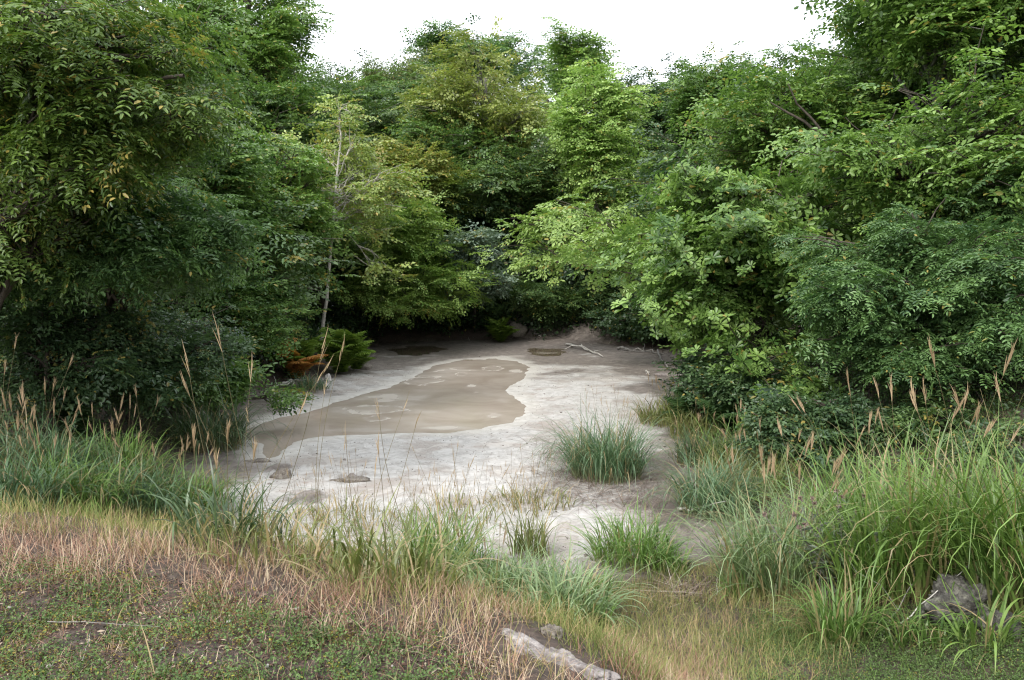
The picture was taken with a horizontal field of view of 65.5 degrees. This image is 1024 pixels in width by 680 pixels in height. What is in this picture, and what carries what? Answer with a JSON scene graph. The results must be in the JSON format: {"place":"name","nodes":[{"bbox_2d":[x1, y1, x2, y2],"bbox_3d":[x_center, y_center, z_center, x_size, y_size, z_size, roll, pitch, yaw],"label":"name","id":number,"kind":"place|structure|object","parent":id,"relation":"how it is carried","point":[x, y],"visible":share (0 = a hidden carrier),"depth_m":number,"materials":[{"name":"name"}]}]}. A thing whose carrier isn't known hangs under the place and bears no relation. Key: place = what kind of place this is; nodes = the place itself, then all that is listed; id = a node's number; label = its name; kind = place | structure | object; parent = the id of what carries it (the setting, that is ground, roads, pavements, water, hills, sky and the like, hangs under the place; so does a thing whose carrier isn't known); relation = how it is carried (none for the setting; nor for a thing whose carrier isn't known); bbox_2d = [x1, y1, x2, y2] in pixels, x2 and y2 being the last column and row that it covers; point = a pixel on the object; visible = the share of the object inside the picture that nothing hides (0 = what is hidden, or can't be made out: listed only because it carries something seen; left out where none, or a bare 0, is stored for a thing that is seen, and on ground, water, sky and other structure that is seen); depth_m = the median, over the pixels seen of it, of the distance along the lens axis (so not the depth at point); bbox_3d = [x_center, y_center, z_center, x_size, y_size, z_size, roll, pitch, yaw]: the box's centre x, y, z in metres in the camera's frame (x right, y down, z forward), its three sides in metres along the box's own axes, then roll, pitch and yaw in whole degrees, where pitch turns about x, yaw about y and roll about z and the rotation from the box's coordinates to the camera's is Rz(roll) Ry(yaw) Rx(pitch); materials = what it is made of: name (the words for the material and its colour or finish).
{"place":"outdoors","nodes":[
{"label":"outdoors","id":0,"kind":"place"},
{"bbox_2d":[243,358,529,457],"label":"pond water","id":1,"kind":"structure","parent":0,"point":[462,395],"depth_m":17.65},
{"bbox_2d":[56,0,862,124],"label":"sky","id":2,"kind":"structure","parent":0,"point":[643,31],"materials":[{"name":"white"}]},
{"bbox_2d":[0,174,1023,679],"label":"ground","id":3,"kind":"structure","parent":0,"point":[490,448],"depth_m":10.71,"materials":[{"name":"soil"}]},
{"bbox_2d":[0,383,124,514],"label":"grass clump","id":4,"kind":"object","parent":3,"relation":"on","point":[15,488],"visible":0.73,"depth_m":8.12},
{"bbox_2d":[24,383,109,436],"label":"fern","id":5,"kind":"object","parent":3,"relation":"on","point":[63,414],"visible":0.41,"depth_m":11.33,"materials":[{"name":"green plant"}]},
{"bbox_2d":[0,376,137,478],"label":"grass clump","id":6,"kind":"object","parent":3,"relation":"on","point":[57,449],"visible":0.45,"depth_m":9.56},
{"bbox_2d":[0,398,162,519],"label":"grass clump","id":7,"kind":"object","parent":3,"relation":"on","point":[116,502],"visible":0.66,"depth_m":8.64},
{"bbox_2d":[0,289,187,440],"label":"shrub","id":8,"kind":"object","parent":3,"relation":"on","point":[47,345],"visible":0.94,"depth_m":10.95,"materials":[{"name":"green plant"}]},
{"bbox_2d":[41,385,196,486],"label":"grass clump","id":9,"kind":"object","parent":3,"relation":"on","point":[127,453],"visible":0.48,"depth_m":10.31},
{"bbox_2d":[0,177,263,345],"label":"tree","id":10,"kind":"object","parent":3,"relation":"on","point":[169,309],"visible":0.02,"depth_m":16.85,"materials":[{"name":"green plant"}]},
{"bbox_2d":[0,0,264,309],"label":"locust tree","id":11,"kind":"object","parent":3,"relation":"on","point":[80,122],"visible":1,"depth_m":8.07,"materials":[{"name":"green plant"}]},
{"bbox_2d":[1,0,279,408],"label":"locust tree","id":12,"kind":"object","parent":3,"relation":"on","point":[223,73],"visible":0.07,"depth_m":13.03,"materials":[{"name":"green plant"}]},
{"bbox_2d":[62,409,219,521],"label":"grass clump","id":13,"kind":"object","parent":3,"relation":"on","point":[148,500],"visible":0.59,"depth_m":9.34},
{"bbox_2d":[22,285,264,437],"bbox_3d":[-5.992,0.256,12.698,3.936,2.699,3.552,0,5,0],"label":"shrub","id":14,"kind":"object","parent":3,"relation":"on","point":[205,355],"visible":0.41,"depth_m":12.35,"materials":[{"name":"green plant"}]},
{"bbox_2d":[0,154,303,433],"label":"locust tree","id":15,"kind":"object","parent":3,"relation":"on","point":[185,239],"visible":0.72,"depth_m":10.16,"materials":[{"name":"green plant"}]},
{"bbox_2d":[116,432,269,524],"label":"grass clump","id":16,"kind":"object","parent":3,"relation":"on","point":[209,489],"visible":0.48,"depth_m":9.85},
{"bbox_2d":[134,378,292,460],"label":"grass clump","id":17,"kind":"object","parent":3,"relation":"on","point":[216,428],"visible":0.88,"depth_m":13.39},
{"bbox_2d":[153,129,297,322],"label":"tree","id":18,"kind":"object","parent":3,"relation":"on","point":[242,170],"visible":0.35,"depth_m":18.23,"materials":[{"name":"green plant"}]},
{"bbox_2d":[128,419,326,561],"bbox_3d":[-1.631,0.876,4.574,1.183,0.892,1.098,0,5,0],"label":"grass clump","id":19,"kind":"object","parent":3,"relation":"on","point":[202,512],"visible":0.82,"depth_m":4.51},
{"bbox_2d":[148,255,326,369],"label":"shrub","id":20,"kind":"object","parent":3,"relation":"on","point":[266,326],"visible":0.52,"depth_m":17.93,"materials":[{"name":"green plant"}]},
{"bbox_2d":[162,345,319,415],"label":"shrub","id":21,"kind":"object","parent":3,"relation":"on","point":[240,372],"visible":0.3,"depth_m":14.82,"materials":[{"name":"green plant"}]},
{"bbox_2d":[154,0,335,92],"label":"tree","id":22,"kind":"object","parent":3,"relation":"on","point":[275,39],"visible":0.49,"depth_m":37.35,"materials":[{"name":"green plant"}]},
{"bbox_2d":[0,550,509,679],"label":"ground cover","id":23,"kind":"object","parent":3,"relation":"on","point":[125,641],"visible":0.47,"depth_m":3.35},
{"bbox_2d":[151,186,360,352],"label":"tree","id":24,"kind":"object","parent":3,"relation":"on","point":[294,270],"visible":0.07,"depth_m":19.34,"materials":[{"name":"green plant"}]},
{"bbox_2d":[155,312,381,575],"bbox_3d":[-1.230,0.591,4.252,1.041,1.517,1.104,3,6,30],"label":"grass clump","id":25,"kind":"object","parent":3,"relation":"on","point":[286,542],"visible":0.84,"depth_m":4.18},
{"bbox_2d":[166,67,377,184],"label":"tree","id":26,"kind":"object","parent":3,"relation":"on","point":[282,125],"visible":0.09,"depth_m":32.49,"materials":[{"name":"green plant"}]},
{"bbox_2d":[217,52,356,160],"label":"tree","id":27,"kind":"object","parent":3,"relation":"on","point":[297,92],"visible":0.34,"depth_m":33.70,"materials":[{"name":"green plant"}]},
{"bbox_2d":[208,123,366,343],"bbox_3d":[-6.413,-2.633,22.331,4.354,6.522,5.325,0,5,0],"label":"tree","id":28,"kind":"object","parent":3,"relation":"on","point":[303,165],"visible":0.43,"depth_m":21.83,"materials":[{"name":"green plant"}]},
{"bbox_2d":[251,336,327,377],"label":"fern","id":29,"kind":"object","parent":3,"relation":"on","point":[302,360],"visible":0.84,"depth_m":20.90,"materials":[{"name":"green plant"}]},
{"bbox_2d":[267,236,373,305],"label":"tree","id":30,"kind":"object","parent":3,"relation":"on","point":[342,267],"visible":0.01,"depth_m":26.59,"materials":[{"name":"green plant"}]},
{"bbox_2d":[305,327,375,371],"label":"fern","id":31,"kind":"object","parent":3,"relation":"on","point":[334,341],"visible":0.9,"depth_m":22.22,"materials":[{"name":"green plant"}]},
{"bbox_2d":[251,80,433,339],"bbox_3d":[-5.912,-4.214,25.633,6.942,8.111,5.751,3,6,27],"label":"birch tree","id":32,"kind":"object","parent":3,"relation":"on","point":[370,195],"visible":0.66,"depth_m":24.41,"materials":[{"name":"green plant"}]},
{"bbox_2d":[280,441,408,538],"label":"grass clump","id":33,"kind":"object","parent":3,"relation":"on","point":[334,515],"visible":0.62,"depth_m":9.69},
{"bbox_2d":[266,68,434,199],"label":"tree","id":34,"kind":"object","parent":3,"relation":"on","point":[364,94],"visible":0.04,"depth_m":41.65,"materials":[{"name":"green plant"}]},
{"bbox_2d":[308,81,419,200],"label":"tree","id":35,"kind":"object","parent":3,"relation":"on","point":[377,128],"visible":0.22,"depth_m":39.55,"materials":[{"name":"green plant"}]},
{"bbox_2d":[0,503,742,679],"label":"dry grass","id":36,"kind":"structure","parent":3,"relation":"on","point":[138,550],"depth_m":3.76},
{"bbox_2d":[295,186,447,326],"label":"tree","id":37,"kind":"object","parent":3,"relation":"on","point":[322,301],"visible":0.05,"depth_m":29.20,"materials":[{"name":"green plant"}]},
{"bbox_2d":[0,540,756,679],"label":"leaf litter","id":38,"kind":"object","parent":3,"relation":"on","point":[217,640],"visible":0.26,"depth_m":3.36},
{"bbox_2d":[265,393,515,623],"bbox_3d":[-0.605,0.825,3.971,1.253,1.061,1.212,0,5,0],"label":"grass clump","id":39,"kind":"object","parent":3,"relation":"on","point":[410,552],"visible":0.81,"depth_m":3.96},
{"bbox_2d":[342,43,439,208],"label":"tree","id":40,"kind":"object","parent":3,"relation":"on","point":[374,64],"visible":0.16,"depth_m":47.36,"materials":[{"name":"green plant"}]},
{"bbox_2d":[313,49,476,123],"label":"tree","id":41,"kind":"object","parent":3,"relation":"on","point":[391,89],"visible":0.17,"depth_m":44.17,"materials":[{"name":"green plant"}]},
{"bbox_2d":[311,184,501,330],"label":"maple tree","id":42,"kind":"object","parent":3,"relation":"on","point":[386,302],"visible":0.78,"depth_m":28.61,"materials":[{"name":"green plant"}]},
{"bbox_2d":[369,133,466,317],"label":"tree","id":43,"kind":"object","parent":3,"relation":"on","point":[430,163],"visible":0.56,"depth_m":32.57,"materials":[{"name":"green plant"}]},
{"bbox_2d":[385,151,492,234],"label":"maple tree","id":44,"kind":"object","parent":3,"relation":"on","point":[451,191],"visible":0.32,"depth_m":33.19,"materials":[{"name":"green plant"}]},
{"bbox_2d":[0,487,878,679],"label":"fine grass","id":45,"kind":"structure","parent":3,"relation":"on","point":[595,633],"depth_m":4.92,"materials":[{"name":"plant"}]},
{"bbox_2d":[353,443,526,581],"bbox_3d":[-0.724,1.685,7.755,1.707,1.429,1.752,5,8,43],"label":"grass clump","id":46,"kind":"object","parent":3,"relation":"on","point":[431,541],"visible":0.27,"depth_m":7.93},
{"bbox_2d":[370,457,517,538],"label":"grass clump","id":47,"kind":"object","parent":3,"relation":"on","point":[459,506],"visible":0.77,"depth_m":9.81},
{"bbox_2d":[383,162,515,241],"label":"tree","id":48,"kind":"object","parent":3,"relation":"on","point":[471,216],"visible":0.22,"depth_m":33.58,"materials":[{"name":"green plant"}]},
{"bbox_2d":[397,16,505,88],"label":"tree","id":49,"kind":"object","parent":3,"relation":"on","point":[428,38],"visible":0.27,"depth_m":54.80,"materials":[{"name":"green plant"}]},
{"bbox_2d":[381,94,537,234],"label":"tree","id":50,"kind":"object","parent":3,"relation":"on","point":[463,147],"visible":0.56,"depth_m":34.36,"materials":[{"name":"green plant"}]},
{"bbox_2d":[203,343,722,563],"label":"mud clods","id":51,"kind":"object","parent":3,"relation":"on","point":[585,555],"visible":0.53,"depth_m":13.90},
{"bbox_2d":[415,219,518,330],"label":"tree","id":52,"kind":"object","parent":3,"relation":"on","point":[475,238],"visible":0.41,"depth_m":30.05,"materials":[{"name":"green plant"}]},
{"bbox_2d":[390,16,555,256],"bbox_3d":[-1.327,-8.058,37.328,8.353,12.181,10.755,0,5,0],"label":"tree","id":53,"kind":"object","parent":3,"relation":"on","point":[492,107],"visible":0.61,"depth_m":34.96,"materials":[{"name":"green plant"}]},
{"bbox_2d":[412,259,538,326],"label":"tree","id":54,"kind":"object","parent":3,"relation":"on","point":[502,306],"visible":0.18,"depth_m":33.17,"materials":[{"name":"green plant"}]},
{"bbox_2d":[439,13,557,98],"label":"tree","id":55,"kind":"object","parent":3,"relation":"on","point":[506,45],"visible":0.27,"depth_m":56.97,"materials":[{"name":"green plant"}]},
{"bbox_2d":[433,520,569,609],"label":"grass clump","id":56,"kind":"object","parent":3,"relation":"on","point":[487,570],"visible":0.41,"depth_m":7.15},
{"bbox_2d":[0,540,1023,679],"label":"weeds","id":57,"kind":"object","parent":3,"relation":"on","point":[932,661],"visible":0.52,"depth_m":3.46,"materials":[{"name":"plant"}]},
{"bbox_2d":[0,227,1023,519],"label":"undergrowth","id":58,"kind":"object","parent":3,"relation":"on","point":[336,317],"visible":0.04,"depth_m":20.18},
{"bbox_2d":[0,367,1023,679],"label":"green grass","id":59,"kind":"structure","parent":3,"relation":"on","point":[460,633],"depth_m":4.98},
{"bbox_2d":[445,120,594,279],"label":"tree","id":60,"kind":"object","parent":3,"relation":"on","point":[519,187],"visible":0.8,"depth_m":32.96,"materials":[{"name":"green plant"}]},
{"bbox_2d":[490,475,575,561],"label":"grass clump","id":61,"kind":"object","parent":3,"relation":"on","point":[528,538],"visible":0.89,"depth_m":8.48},
{"bbox_2d":[482,446,585,517],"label":"grass clump","id":62,"kind":"object","parent":3,"relation":"on","point":[520,501],"visible":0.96,"depth_m":10.35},
{"bbox_2d":[472,527,627,609],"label":"grass clump","id":63,"kind":"object","parent":3,"relation":"on","point":[529,559],"visible":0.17,"depth_m":7.36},
{"bbox_2d":[495,277,613,325],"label":"shrub","id":64,"kind":"object","parent":3,"relation":"on","point":[528,298],"visible":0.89,"depth_m":31.85,"materials":[{"name":"green plant"}]},
{"bbox_2d":[501,628,620,679],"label":"rock ledge","id":65,"kind":"object","parent":3,"relation":"on","point":[579,666],"visible":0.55,"depth_m":3.20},
{"bbox_2d":[516,268,623,335],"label":"shrub","id":66,"kind":"object","parent":3,"relation":"on","point":[550,321],"visible":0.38,"depth_m":32.32,"materials":[{"name":"green plant"}]},
{"bbox_2d":[491,208,651,297],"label":"tree","id":67,"kind":"object","parent":3,"relation":"on","point":[568,269],"visible":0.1,"depth_m":33.57,"materials":[{"name":"green plant"}]},
{"bbox_2d":[486,537,658,631],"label":"grass clump","id":68,"kind":"object","parent":3,"relation":"on","point":[578,592],"visible":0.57,"depth_m":6.50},
{"bbox_2d":[528,16,624,105],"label":"tree","id":69,"kind":"object","parent":3,"relation":"on","point":[564,54],"visible":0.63,"depth_m":47.14,"materials":[{"name":"green plant"}]},
{"bbox_2d":[469,193,724,355],"bbox_3d":[2.166,-2.099,24.608,5.818,5.091,8.738,-4,7,-35],"label":"tree","id":70,"kind":"object","parent":3,"relation":"on","point":[597,236],"visible":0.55,"depth_m":24.84,"materials":[{"name":"green plant"}]},
{"bbox_2d":[507,384,687,491],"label":"grass clump","id":71,"kind":"object","parent":3,"relation":"on","point":[602,460],"visible":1,"depth_m":11.57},
{"bbox_2d":[524,50,682,307],"bbox_3d":[4.152,-6.327,32.449,7.436,10.701,4.317,0,5,0],"label":"tree","id":72,"kind":"object","parent":3,"relation":"on","point":[611,124],"visible":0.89,"depth_m":31.69,"materials":[{"name":"green plant"}]},
{"bbox_2d":[495,416,733,607],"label":"dead reeds","id":73,"kind":"object","parent":3,"relation":"on","point":[589,483],"visible":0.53,"depth_m":10.86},
{"bbox_2d":[557,119,711,202],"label":"tree","id":74,"kind":"object","parent":3,"relation":"on","point":[655,148],"visible":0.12,"depth_m":36.17,"materials":[{"name":"green plant"}]},
{"bbox_2d":[579,275,691,344],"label":"shrub","id":75,"kind":"object","parent":3,"relation":"on","point":[631,317],"visible":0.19,"depth_m":30.09,"materials":[{"name":"green plant"}]},
{"bbox_2d":[555,487,719,584],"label":"grass clump","id":76,"kind":"object","parent":3,"relation":"on","point":[622,547],"visible":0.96,"depth_m":8.27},
{"bbox_2d":[588,52,696,141],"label":"tree","id":77,"kind":"object","parent":3,"relation":"on","point":[628,82],"visible":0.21,"depth_m":41.50,"materials":[{"name":"green plant"}]},
{"bbox_2d":[616,374,689,428],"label":"grass clump","id":78,"kind":"object","parent":3,"relation":"on","point":[643,416],"visible":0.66,"depth_m":15.46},
{"bbox_2d":[655,391,728,442],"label":"grass clump","id":79,"kind":"object","parent":3,"relation":"on","point":[694,424],"visible":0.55,"depth_m":14.11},
{"bbox_2d":[657,407,734,467],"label":"grass clump","id":80,"kind":"object","parent":3,"relation":"on","point":[688,439],"visible":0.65,"depth_m":12.34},
{"bbox_2d":[652,50,752,165],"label":"tree","id":81,"kind":"object","parent":3,"relation":"on","point":[689,87],"visible":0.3,"depth_m":34.17,"materials":[{"name":"green plant"}]},
{"bbox_2d":[593,121,824,320],"bbox_3d":[6.276,-3.114,23.872,7.969,6.718,7.838,0,5,0],"label":"tree","id":82,"kind":"object","parent":3,"relation":"on","point":[694,163],"visible":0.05,"depth_m":23.89,"materials":[{"name":"green plant"}]},
{"bbox_2d":[632,440,794,528],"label":"grass clump","id":83,"kind":"object","parent":3,"relation":"on","point":[697,498],"visible":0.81,"depth_m":9.83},
{"bbox_2d":[563,124,885,429],"bbox_3d":[4.009,-1.416,15.290,6.786,5.876,6.097,2,6,16],"label":"oak tree","id":84,"kind":"object","parent":3,"relation":"on","point":[713,271],"visible":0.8,"depth_m":14.36,"materials":[{"name":"green plant"}]},
{"bbox_2d":[675,399,780,485],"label":"grass clump","id":85,"kind":"object","parent":3,"relation":"on","point":[726,456],"visible":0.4,"depth_m":11.37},
{"bbox_2d":[651,339,845,424],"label":"shrub","id":86,"kind":"object","parent":3,"relation":"on","point":[692,375],"visible":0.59,"depth_m":13.94,"materials":[{"name":"green plant"}]},
{"bbox_2d":[693,416,818,508],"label":"grass clump","id":87,"kind":"object","parent":3,"relation":"on","point":[780,478],"visible":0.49,"depth_m":10.19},
{"bbox_2d":[644,420,918,609],"bbox_3d":[2.352,1.621,6.970,2.354,1.787,2.536,4,7,35],"label":"grass clump","id":88,"kind":"object","parent":3,"relation":"on","point":[762,557],"visible":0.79,"depth_m":6.92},
{"bbox_2d":[725,382,915,477],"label":"shrub","id":89,"kind":"object","parent":3,"relation":"on","point":[782,408],"visible":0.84,"depth_m":10.69,"materials":[{"name":"green plant"}]},
{"bbox_2d":[666,36,979,334],"bbox_3d":[7.678,-3.471,20.669,7.636,7.560,6.964,0,5,0],"label":"oak tree","id":90,"kind":"object","parent":3,"relation":"on","point":[757,129],"visible":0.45,"depth_m":18.90,"materials":[{"name":"green plant"}]},
{"bbox_2d":[761,488,905,599],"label":"clump","id":91,"kind":"object","parent":3,"relation":"on","point":[809,548],"visible":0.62,"depth_m":6.52,"materials":[{"name":"green plant"}]},
{"bbox_2d":[751,548,926,668],"bbox_3d":[2.335,1.904,5.700,1.050,0.801,1.202,-5,8,-43],"label":"grass clump","id":92,"kind":"object","parent":3,"relation":"on","point":[832,623],"visible":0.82,"depth_m":5.64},
{"bbox_2d":[713,13,1023,253],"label":"tree","id":93,"kind":"object","parent":3,"relation":"on","point":[821,72],"visible":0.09,"depth_m":18.90,"materials":[{"name":"green plant"}]},
{"bbox_2d":[726,376,1012,596],"bbox_3d":[3.275,1.387,7.545,2.546,1.959,2.863,0,5,0],"label":"grass clump","id":94,"kind":"object","parent":3,"relation":"on","point":[822,487],"visible":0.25,"depth_m":7.77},
{"bbox_2d":[740,369,1023,634],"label":"grass clump","id":95,"kind":"object","parent":3,"relation":"on","point":[866,540],"visible":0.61,"depth_m":6.04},
{"bbox_2d":[752,8,1023,264],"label":"locust tree","id":96,"kind":"object","parent":3,"relation":"on","point":[964,146],"visible":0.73,"depth_m":12.39,"materials":[{"name":"green plant"}]},
{"bbox_2d":[838,586,951,654],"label":"grass clump","id":97,"kind":"object","parent":3,"relation":"on","point":[901,635],"visible":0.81,"depth_m":5.40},
{"bbox_2d":[767,194,1023,406],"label":"locust tree","id":98,"kind":"object","parent":3,"relation":"on","point":[897,298],"visible":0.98,"depth_m":10.70,"materials":[{"name":"green plant"}]},
{"bbox_2d":[793,0,1023,164],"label":"oak tree","id":99,"kind":"object","parent":3,"relation":"on","point":[927,34],"visible":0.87,"depth_m":16.50,"materials":[{"name":"green plant"}]},
{"bbox_2d":[798,337,1023,598],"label":"grass clump","id":100,"kind":"object","parent":3,"relation":"on","point":[940,569],"visible":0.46,"depth_m":5.84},
{"bbox_2d":[814,372,1023,619],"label":"grass clump","id":101,"kind":"object","parent":3,"relation":"on","point":[997,581],"visible":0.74,"depth_m":5.44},
{"bbox_2d":[890,601,983,649],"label":"grass clump","id":102,"kind":"object","parent":3,"relation":"on","point":[936,635],"visible":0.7,"depth_m":5.24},
{"bbox_2d":[859,411,1023,473],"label":"clump","id":103,"kind":"object","parent":3,"relation":"on","point":[970,433],"visible":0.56,"depth_m":8.97,"materials":[{"name":"green plant"}]},
{"bbox_2d":[866,367,1023,447],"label":"shrub","id":104,"kind":"object","parent":3,"relation":"on","point":[905,414],"visible":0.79,"depth_m":10.22,"materials":[{"name":"green plant"}]},
{"bbox_2d":[917,573,996,626],"bbox_3d":[3.093,1.814,5.530,0.664,0.347,0.526,0,5,-1],"label":"boulder","id":105,"kind":"object","parent":3,"relation":"on","point":[962,596],"visible":0.44,"depth_m":5.39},
{"bbox_2d":[909,559,1023,676],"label":"grass clump","id":106,"kind":"object","parent":3,"relation":"on","point":[1004,629],"visible":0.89,"depth_m":5.01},
{"bbox_2d":[924,156,1023,284],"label":"locust tree","id":107,"kind":"object","parent":3,"relation":"on","point":[1006,211],"visible":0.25,"depth_m":11.63,"materials":[{"name":"green plant"}]},
{"bbox_2d":[662,386,708,426],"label":"shrub","id":108,"kind":"object","parent":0,"point":[683,404],"visible":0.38,"depth_m":14.68,"materials":[{"name":"green plant"}]},
{"bbox_2d":[694,385,758,429],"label":"shrub","id":109,"kind":"object","parent":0,"point":[705,405],"visible":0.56,"depth_m":13.62,"materials":[{"name":"green plant"}]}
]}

